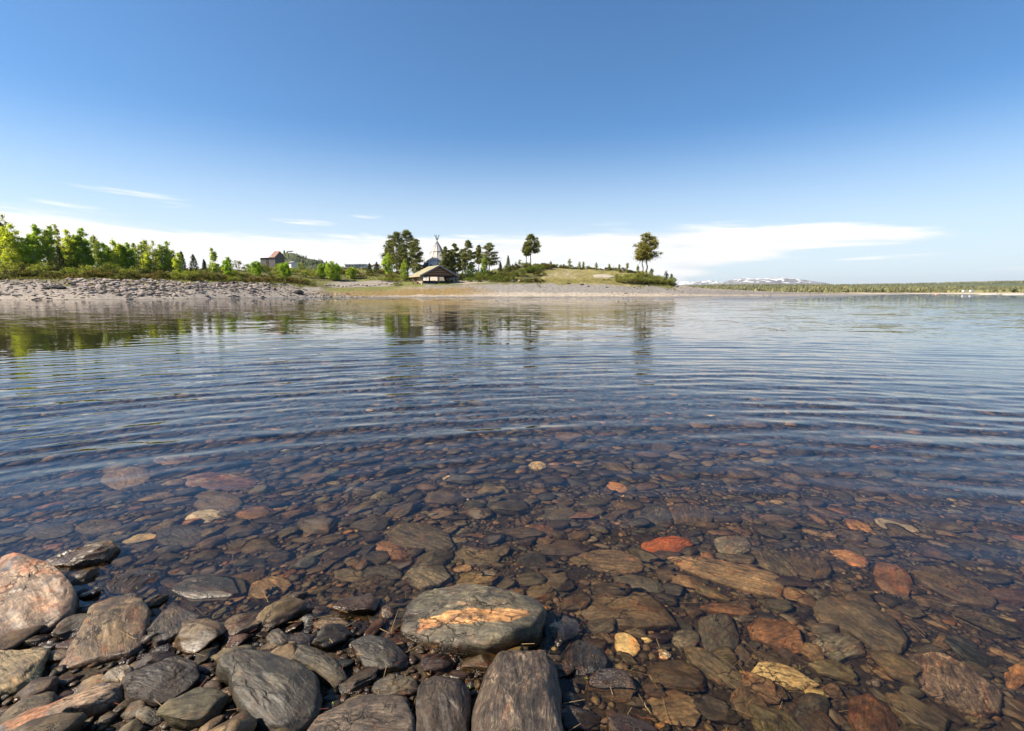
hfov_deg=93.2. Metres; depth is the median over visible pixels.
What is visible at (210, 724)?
stone
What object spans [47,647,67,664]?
stone
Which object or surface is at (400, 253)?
pine tree
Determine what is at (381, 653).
stone
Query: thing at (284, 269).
birch tree
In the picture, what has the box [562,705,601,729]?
stone
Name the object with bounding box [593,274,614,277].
rock
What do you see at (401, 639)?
stone
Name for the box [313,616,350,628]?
stone
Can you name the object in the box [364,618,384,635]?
stone
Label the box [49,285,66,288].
rock
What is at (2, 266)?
shrub
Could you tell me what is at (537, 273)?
shrub
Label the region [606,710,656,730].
stone
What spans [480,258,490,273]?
birch tree
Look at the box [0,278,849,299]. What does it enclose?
shore stones
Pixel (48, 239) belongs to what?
birch tree
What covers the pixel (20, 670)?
stone
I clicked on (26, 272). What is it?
shrub
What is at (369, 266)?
spruce tree
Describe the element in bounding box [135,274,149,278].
shrub
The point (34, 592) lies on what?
stone
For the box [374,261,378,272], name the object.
spruce tree
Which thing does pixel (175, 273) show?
shrub
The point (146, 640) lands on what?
stone
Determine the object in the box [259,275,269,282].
shrub
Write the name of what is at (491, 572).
stone
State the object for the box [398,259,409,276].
birch tree
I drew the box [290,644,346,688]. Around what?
stone
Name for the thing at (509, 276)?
shrub
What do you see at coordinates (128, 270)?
shrub
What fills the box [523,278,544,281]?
shrub
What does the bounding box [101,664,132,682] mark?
stone
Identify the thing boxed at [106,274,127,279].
shrub
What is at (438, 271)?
shelter
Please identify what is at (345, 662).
stone
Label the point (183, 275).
shrub
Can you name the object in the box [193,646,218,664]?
stone
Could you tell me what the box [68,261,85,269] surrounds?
shrub
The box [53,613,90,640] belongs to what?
stone
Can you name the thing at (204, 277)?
shrub
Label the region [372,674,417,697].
stone
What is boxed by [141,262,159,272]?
shrub
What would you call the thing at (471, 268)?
birch tree
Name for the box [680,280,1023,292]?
wood
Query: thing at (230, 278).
shrub
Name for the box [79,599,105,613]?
stone
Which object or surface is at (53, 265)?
shrub
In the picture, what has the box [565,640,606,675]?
stone
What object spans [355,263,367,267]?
cabin
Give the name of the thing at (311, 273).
shrub
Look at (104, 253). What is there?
birch tree
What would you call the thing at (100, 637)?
stone
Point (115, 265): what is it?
shrub
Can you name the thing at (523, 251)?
pine tree
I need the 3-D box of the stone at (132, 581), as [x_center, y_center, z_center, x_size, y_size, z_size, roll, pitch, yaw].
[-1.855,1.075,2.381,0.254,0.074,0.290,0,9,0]
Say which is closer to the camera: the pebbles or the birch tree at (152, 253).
the pebbles
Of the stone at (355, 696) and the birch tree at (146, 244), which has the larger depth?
the birch tree at (146, 244)
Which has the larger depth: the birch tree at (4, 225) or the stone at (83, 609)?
the birch tree at (4, 225)
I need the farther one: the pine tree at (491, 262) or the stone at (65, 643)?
the pine tree at (491, 262)
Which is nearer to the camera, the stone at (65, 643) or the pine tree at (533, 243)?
the stone at (65, 643)
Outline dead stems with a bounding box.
[119,556,659,730]
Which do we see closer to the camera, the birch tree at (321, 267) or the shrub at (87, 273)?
the shrub at (87, 273)
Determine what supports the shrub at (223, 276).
on the shore at (440, 289)
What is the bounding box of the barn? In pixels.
[259,251,285,270]
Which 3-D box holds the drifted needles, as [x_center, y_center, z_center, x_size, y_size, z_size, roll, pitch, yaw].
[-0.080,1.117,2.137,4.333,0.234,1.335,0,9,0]
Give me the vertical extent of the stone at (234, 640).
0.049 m
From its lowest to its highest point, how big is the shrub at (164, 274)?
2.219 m
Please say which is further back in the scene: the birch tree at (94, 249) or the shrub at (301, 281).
the shrub at (301, 281)
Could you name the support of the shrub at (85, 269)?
on the shore at (440, 289)
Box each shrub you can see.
[0,260,19,272]
[2,271,18,276]
[8,258,29,269]
[13,270,26,276]
[18,268,32,276]
[26,262,48,271]
[29,268,47,276]
[39,262,53,271]
[39,270,58,277]
[47,260,70,269]
[51,270,72,275]
[58,267,80,273]
[63,272,85,278]
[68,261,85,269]
[78,263,99,273]
[81,268,101,276]
[81,271,98,276]
[96,264,115,272]
[100,271,115,276]
[103,261,121,271]
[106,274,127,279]
[117,270,135,277]
[119,266,133,273]
[127,271,141,278]
[135,265,149,274]
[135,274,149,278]
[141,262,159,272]
[146,273,158,279]
[152,270,164,277]
[158,271,169,278]
[169,270,181,278]
[177,270,199,276]
[177,273,187,278]
[185,273,197,279]
[192,269,205,274]
[193,273,209,279]
[208,272,223,280]
[215,272,227,279]
[225,276,240,280]
[232,260,244,270]
[232,270,242,275]
[239,273,253,277]
[242,276,253,281]
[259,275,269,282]
[262,264,270,272]
[268,268,280,276]
[268,275,278,280]
[271,274,286,280]
[284,277,299,282]
[289,261,304,271]
[292,278,304,283]
[298,271,311,277]
[299,267,315,272]
[308,271,320,277]
[401,274,408,281]
[461,277,472,281]
[473,276,483,281]
[485,275,496,281]
[495,276,508,280]
[503,264,513,271]
[504,270,516,275]
[504,274,514,280]
[515,269,525,276]
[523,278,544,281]
[532,271,546,275]
[619,275,629,282]
[626,273,635,282]
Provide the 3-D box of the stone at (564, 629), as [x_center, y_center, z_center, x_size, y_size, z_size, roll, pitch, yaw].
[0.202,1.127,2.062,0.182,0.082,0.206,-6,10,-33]
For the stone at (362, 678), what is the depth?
1.71 m
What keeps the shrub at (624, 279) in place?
on the shore at (440, 289)
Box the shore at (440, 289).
[0,266,885,299]
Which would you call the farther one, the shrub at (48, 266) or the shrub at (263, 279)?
the shrub at (263, 279)
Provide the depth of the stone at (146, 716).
1.55 m
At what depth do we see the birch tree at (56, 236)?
125.81 m
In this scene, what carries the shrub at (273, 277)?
on the shore at (440, 289)
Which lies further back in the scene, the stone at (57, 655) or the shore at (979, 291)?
the shore at (979, 291)
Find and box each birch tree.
[0,214,13,251]
[0,221,27,266]
[17,223,48,267]
[37,225,56,265]
[52,224,65,263]
[59,229,79,269]
[70,227,96,267]
[88,236,101,267]
[92,235,103,263]
[95,242,115,268]
[107,238,126,271]
[117,242,136,269]
[123,243,138,265]
[133,241,145,270]
[137,239,150,262]
[139,251,152,272]
[145,240,157,272]
[154,244,170,272]
[162,240,175,271]
[171,252,184,272]
[206,247,219,273]
[220,256,234,276]
[247,260,264,275]
[275,262,292,276]
[316,263,327,278]
[323,260,342,280]
[345,267,358,278]
[381,253,393,274]
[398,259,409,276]
[467,264,475,277]
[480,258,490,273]
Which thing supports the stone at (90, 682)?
on the lake bed
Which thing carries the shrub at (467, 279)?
on the shore at (440, 289)
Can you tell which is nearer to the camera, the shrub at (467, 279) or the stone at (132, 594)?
the stone at (132, 594)
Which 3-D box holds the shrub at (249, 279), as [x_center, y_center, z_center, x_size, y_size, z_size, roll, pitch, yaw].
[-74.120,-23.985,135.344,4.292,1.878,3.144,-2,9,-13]
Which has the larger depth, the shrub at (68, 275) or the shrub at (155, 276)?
the shrub at (155, 276)
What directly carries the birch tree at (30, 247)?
on the shore at (440, 289)
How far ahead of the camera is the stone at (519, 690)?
1.56 m
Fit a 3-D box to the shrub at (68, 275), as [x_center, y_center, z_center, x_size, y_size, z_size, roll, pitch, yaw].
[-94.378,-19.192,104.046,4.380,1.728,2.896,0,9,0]
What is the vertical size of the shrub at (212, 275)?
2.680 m
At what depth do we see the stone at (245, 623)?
2.00 m
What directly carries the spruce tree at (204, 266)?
on the shore at (440, 289)
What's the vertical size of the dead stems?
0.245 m
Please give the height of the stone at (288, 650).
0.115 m
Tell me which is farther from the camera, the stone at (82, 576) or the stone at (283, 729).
the stone at (82, 576)
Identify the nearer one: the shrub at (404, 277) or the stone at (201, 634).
the stone at (201, 634)
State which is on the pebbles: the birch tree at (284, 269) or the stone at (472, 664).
the stone at (472, 664)
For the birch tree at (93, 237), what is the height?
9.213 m
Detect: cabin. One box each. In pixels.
[289,261,298,268]
[344,264,356,267]
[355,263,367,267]
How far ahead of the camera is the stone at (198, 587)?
2.30 m
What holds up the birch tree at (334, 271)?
on the shore at (440, 289)
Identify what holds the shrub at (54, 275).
on the shore at (440, 289)
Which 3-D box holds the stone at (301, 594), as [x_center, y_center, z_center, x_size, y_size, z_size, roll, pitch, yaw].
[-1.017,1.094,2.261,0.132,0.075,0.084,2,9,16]
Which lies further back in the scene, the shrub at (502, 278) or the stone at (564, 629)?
the shrub at (502, 278)
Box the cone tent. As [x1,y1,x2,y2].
[422,235,459,280]
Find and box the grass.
[538,268,639,284]
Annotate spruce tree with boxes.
[51,245,66,270]
[178,251,187,272]
[188,254,200,273]
[201,259,209,272]
[366,263,372,271]
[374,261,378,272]
[505,255,510,266]
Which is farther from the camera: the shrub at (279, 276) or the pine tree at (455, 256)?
the pine tree at (455, 256)
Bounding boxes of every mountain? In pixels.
[677,280,722,285]
[714,277,828,284]
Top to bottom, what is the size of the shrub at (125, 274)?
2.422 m
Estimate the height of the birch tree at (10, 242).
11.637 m
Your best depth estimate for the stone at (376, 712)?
1.52 m
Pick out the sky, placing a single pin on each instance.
(834, 142)
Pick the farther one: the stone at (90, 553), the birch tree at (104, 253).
the birch tree at (104, 253)
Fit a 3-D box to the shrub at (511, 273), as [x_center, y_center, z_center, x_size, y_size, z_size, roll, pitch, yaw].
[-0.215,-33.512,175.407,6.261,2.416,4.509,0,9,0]
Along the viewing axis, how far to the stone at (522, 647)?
1.88 m
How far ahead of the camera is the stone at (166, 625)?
1.99 m
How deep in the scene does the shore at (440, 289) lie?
155.12 m
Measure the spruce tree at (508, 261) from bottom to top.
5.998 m
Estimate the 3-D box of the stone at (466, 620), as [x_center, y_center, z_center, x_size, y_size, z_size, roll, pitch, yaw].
[-0.163,1.073,2.063,0.619,0.187,0.407,0,9,0]
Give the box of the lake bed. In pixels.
[0,633,481,730]
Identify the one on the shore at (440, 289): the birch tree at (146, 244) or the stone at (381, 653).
the birch tree at (146, 244)
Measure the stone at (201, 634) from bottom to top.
0.114 m
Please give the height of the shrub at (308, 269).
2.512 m
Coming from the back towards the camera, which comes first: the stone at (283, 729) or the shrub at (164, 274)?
the shrub at (164, 274)
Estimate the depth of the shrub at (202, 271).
133.48 m
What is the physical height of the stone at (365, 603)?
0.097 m
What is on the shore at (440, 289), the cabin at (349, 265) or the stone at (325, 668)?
the cabin at (349, 265)
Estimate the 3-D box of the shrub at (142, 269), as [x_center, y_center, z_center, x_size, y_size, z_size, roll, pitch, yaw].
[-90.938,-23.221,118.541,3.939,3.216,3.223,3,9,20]
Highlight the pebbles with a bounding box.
[0,585,607,730]
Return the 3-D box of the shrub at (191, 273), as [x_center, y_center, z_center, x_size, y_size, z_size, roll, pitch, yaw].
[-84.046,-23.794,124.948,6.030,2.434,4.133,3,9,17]
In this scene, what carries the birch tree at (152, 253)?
on the shore at (440, 289)
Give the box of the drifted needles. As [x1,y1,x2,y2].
[96,572,652,718]
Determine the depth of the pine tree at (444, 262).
173.47 m
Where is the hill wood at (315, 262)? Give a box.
[246,250,342,269]
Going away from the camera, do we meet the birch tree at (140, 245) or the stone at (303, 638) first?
the stone at (303, 638)
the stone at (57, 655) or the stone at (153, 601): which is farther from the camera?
the stone at (153, 601)
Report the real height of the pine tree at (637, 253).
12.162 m
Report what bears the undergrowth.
on the shore at (440, 289)
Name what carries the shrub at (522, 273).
on the shore at (440, 289)
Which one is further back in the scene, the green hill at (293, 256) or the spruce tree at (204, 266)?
the green hill at (293, 256)
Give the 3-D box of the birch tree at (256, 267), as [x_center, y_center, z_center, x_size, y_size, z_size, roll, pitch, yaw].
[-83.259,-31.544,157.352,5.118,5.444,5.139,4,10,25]
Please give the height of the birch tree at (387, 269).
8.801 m
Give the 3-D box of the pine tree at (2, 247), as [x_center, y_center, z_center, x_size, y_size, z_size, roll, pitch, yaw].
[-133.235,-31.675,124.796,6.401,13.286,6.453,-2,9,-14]
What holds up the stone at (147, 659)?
on the lake bed
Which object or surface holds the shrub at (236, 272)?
on the shore at (440, 289)
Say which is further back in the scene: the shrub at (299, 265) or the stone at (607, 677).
the shrub at (299, 265)
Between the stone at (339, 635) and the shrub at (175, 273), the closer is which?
the stone at (339, 635)
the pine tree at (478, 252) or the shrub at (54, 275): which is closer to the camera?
the shrub at (54, 275)
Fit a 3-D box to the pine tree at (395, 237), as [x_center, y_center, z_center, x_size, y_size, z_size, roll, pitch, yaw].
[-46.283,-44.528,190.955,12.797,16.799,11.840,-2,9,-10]
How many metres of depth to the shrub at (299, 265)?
178.03 m
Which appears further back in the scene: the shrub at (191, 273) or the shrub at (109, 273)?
the shrub at (191, 273)
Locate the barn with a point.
(272, 258)
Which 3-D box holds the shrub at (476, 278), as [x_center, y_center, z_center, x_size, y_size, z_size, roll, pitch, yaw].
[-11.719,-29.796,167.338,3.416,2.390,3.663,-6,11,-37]
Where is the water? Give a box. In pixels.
[0,294,1023,730]
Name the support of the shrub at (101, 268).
on the shore at (440, 289)
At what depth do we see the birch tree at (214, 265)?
136.67 m
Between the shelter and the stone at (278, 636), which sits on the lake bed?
the stone at (278, 636)
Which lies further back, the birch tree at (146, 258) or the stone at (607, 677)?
the birch tree at (146, 258)
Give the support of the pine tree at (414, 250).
on the shore at (440, 289)
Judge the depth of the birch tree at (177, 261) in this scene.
128.10 m
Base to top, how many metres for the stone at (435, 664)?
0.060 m
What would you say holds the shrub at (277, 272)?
on the shore at (440, 289)
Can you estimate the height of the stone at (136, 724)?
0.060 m
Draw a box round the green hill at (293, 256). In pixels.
[282,253,341,269]
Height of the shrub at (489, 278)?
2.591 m
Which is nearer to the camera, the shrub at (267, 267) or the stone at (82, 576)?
the stone at (82, 576)
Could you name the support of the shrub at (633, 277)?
on the shore at (440, 289)
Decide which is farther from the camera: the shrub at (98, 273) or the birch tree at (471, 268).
the birch tree at (471, 268)
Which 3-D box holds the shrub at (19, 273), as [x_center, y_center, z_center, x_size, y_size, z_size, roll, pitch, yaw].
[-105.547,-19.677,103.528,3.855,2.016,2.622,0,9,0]
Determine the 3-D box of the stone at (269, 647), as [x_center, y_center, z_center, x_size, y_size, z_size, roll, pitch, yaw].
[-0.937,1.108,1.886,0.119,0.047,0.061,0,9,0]
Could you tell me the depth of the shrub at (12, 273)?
102.22 m
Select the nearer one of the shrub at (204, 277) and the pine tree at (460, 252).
the shrub at (204, 277)
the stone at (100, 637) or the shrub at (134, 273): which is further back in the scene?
the shrub at (134, 273)
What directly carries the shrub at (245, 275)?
on the shore at (440, 289)
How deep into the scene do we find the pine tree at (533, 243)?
183.09 m
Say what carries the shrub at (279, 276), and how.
on the shore at (440, 289)
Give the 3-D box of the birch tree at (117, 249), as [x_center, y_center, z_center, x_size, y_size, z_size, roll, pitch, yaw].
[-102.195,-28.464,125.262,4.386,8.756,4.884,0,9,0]
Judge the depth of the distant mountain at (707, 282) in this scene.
15521.62 m
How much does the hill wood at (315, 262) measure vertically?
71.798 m
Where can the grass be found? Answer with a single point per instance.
(575, 279)
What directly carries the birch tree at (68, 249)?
on the shore at (440, 289)
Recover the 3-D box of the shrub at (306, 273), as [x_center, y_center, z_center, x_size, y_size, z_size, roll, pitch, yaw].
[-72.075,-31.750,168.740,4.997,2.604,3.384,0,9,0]
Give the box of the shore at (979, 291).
[811,287,1023,293]
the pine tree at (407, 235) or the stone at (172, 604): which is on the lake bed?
the stone at (172, 604)
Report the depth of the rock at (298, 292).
135.77 m
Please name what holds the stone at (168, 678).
on the lake bed
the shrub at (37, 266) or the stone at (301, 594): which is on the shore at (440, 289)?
the shrub at (37, 266)
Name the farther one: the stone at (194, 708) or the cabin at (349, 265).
the cabin at (349, 265)
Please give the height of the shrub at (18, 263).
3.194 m
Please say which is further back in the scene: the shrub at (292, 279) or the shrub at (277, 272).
the shrub at (277, 272)
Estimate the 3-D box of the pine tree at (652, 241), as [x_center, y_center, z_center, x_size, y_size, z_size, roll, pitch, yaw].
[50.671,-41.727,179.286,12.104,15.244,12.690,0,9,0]
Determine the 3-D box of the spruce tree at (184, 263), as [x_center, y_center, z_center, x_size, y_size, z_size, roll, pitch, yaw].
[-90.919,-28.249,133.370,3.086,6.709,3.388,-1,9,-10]
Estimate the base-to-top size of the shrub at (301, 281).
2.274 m
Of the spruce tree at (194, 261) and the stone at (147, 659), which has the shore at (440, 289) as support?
the spruce tree at (194, 261)
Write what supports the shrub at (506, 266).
on the shore at (440, 289)
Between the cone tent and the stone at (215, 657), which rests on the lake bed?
the stone at (215, 657)
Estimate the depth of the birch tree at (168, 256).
129.23 m
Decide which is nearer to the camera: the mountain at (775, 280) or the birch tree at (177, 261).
the birch tree at (177, 261)
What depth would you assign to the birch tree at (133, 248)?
134.95 m
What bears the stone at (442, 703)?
on the lake bed
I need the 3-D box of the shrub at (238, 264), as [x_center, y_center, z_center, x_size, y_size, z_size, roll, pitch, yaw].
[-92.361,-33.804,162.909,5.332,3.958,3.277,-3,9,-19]
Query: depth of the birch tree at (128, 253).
125.77 m
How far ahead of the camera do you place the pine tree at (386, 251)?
196.50 m
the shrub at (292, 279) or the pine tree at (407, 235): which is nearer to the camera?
the shrub at (292, 279)
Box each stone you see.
[0,552,78,634]
[0,647,50,695]
[0,683,124,730]
[45,539,120,568]
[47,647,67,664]
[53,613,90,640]
[55,637,74,649]
[59,595,151,669]
[67,566,99,583]
[72,674,104,693]
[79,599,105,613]
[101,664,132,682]
[106,569,160,593]
[119,718,147,730]
[120,700,145,720]
[121,656,199,708]
[123,592,143,599]
[132,650,176,670]
[135,706,163,727]
[141,633,158,647]
[144,594,168,607]
[146,605,208,648]
[156,687,230,729]
[166,602,177,607]
[171,576,238,598]
[172,618,226,654]
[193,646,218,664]
[198,715,225,730]
[210,645,256,662]
[215,649,322,730]
[217,611,261,641]
[219,633,252,649]
[255,597,307,633]
[258,643,279,652]
[266,628,287,645]
[271,641,296,659]
[271,728,304,730]
[287,632,314,646]
[288,591,308,598]
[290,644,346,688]
[298,613,320,628]
[307,694,414,730]
[312,623,353,652]
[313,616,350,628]
[332,593,379,614]
[336,659,354,668]
[338,666,379,694]
[343,694,367,702]
[351,634,408,674]
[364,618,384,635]
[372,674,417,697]
[390,635,409,645]
[400,583,545,656]
[415,676,470,730]
[420,653,455,675]
[462,653,496,674]
[471,649,562,730]
[483,570,497,575]
[505,644,528,650]
[549,615,579,645]
[554,664,574,676]
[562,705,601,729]
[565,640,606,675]
[589,668,635,687]
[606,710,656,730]
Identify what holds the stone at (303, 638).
on the lake bed
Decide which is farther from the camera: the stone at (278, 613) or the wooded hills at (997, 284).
the wooded hills at (997, 284)
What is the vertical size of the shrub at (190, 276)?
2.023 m
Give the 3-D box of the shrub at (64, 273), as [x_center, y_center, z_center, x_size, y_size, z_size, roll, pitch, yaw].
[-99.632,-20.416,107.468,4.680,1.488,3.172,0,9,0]
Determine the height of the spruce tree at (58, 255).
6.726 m
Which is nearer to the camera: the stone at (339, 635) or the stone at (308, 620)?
the stone at (339, 635)
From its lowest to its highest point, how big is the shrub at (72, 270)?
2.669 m
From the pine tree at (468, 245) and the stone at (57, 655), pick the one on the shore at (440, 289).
the pine tree at (468, 245)
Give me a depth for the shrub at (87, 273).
107.60 m
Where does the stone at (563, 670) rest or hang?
on the lake bed
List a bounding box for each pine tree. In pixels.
[0,222,7,260]
[379,231,410,273]
[381,245,395,264]
[390,245,408,275]
[394,229,423,275]
[407,238,424,273]
[439,246,452,280]
[449,243,462,280]
[458,249,467,270]
[459,240,476,269]
[474,245,482,268]
[478,242,500,269]
[522,233,541,264]
[522,242,528,262]
[632,231,663,272]
[634,241,654,270]
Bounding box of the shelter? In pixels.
[409,265,459,283]
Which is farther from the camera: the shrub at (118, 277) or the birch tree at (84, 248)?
the birch tree at (84, 248)
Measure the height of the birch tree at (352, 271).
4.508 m
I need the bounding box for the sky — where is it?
[0,0,1023,284]
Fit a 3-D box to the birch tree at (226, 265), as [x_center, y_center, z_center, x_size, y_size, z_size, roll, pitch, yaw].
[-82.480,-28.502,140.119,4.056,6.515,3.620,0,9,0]
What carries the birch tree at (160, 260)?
on the shore at (440, 289)
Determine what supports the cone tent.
on the shore at (440, 289)
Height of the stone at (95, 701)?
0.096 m
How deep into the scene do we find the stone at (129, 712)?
1.58 m
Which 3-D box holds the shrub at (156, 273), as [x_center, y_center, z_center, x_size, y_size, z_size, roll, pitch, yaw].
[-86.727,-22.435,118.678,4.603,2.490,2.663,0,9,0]
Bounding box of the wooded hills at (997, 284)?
[708,282,1023,286]
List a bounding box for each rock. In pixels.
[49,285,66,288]
[293,290,303,294]
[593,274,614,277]
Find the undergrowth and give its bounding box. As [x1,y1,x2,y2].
[0,265,676,289]
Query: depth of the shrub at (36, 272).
104.44 m
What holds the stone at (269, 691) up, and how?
on the lake bed

